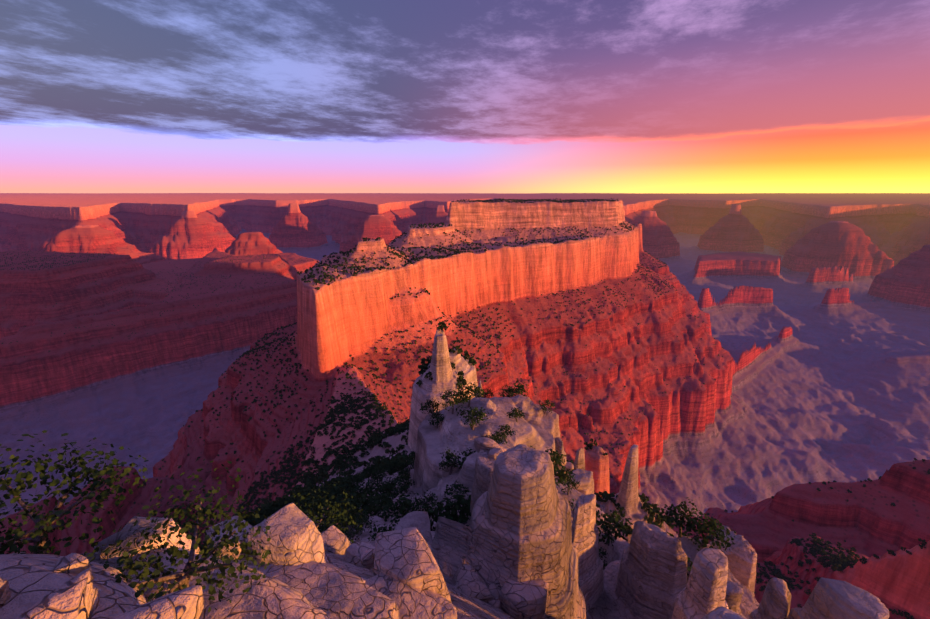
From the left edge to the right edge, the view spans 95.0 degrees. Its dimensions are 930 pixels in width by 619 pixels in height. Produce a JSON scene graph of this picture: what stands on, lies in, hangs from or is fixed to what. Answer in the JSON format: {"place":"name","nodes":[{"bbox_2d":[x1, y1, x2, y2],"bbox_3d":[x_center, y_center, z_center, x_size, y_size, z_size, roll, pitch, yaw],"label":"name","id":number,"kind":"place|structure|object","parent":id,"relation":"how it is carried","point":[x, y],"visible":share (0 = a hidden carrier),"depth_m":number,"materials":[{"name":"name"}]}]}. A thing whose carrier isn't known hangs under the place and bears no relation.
{"place":"outdoors","nodes":[
{"label":"outdoors","id":0,"kind":"place"},
{"bbox_2d":[0,193,929,618],"bbox_3d":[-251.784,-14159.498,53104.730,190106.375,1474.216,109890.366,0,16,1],"label":"canyon ground","id":1,"kind":"structure","parent":0,"point":[810,311],"depth_m":1708.36,"materials":[{"name":"red stone"}]},
{"bbox_2d":[0,430,373,611],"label":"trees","id":2,"kind":"object","parent":1,"relation":"on","point":[44,527],"visible":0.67,"depth_m":14.13,"materials":[{"name":"green plant"}]},
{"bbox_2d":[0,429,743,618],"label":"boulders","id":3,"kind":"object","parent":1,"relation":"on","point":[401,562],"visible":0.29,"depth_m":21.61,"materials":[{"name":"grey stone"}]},
{"bbox_2d":[0,321,926,618],"bbox_3d":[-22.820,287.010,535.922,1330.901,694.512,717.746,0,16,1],"label":"trees","id":4,"kind":"object","parent":1,"relation":"on","point":[378,437],"visible":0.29,"depth_m":491.53,"materials":[{"name":"green plant"}]},
{"bbox_2d":[0,198,929,542],"bbox_3d":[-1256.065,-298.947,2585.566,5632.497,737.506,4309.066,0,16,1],"label":"trees","id":5,"kind":"object","parent":1,"relation":"on","point":[354,270],"visible":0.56,"depth_m":1291.83,"materials":[{"name":"green plant"}]},
{"bbox_2d":[199,379,735,574],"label":"bushes","id":6,"kind":"object","parent":1,"relation":"on","point":[391,467],"visible":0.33,"depth_m":76.12,"materials":[{"name":"green plant"}]},
{"bbox_2d":[0,0,929,192],"label":"sky","id":7,"kind":"structure","parent":0,"point":[97,96],"materials":[{"name":"purple"}]}
]}

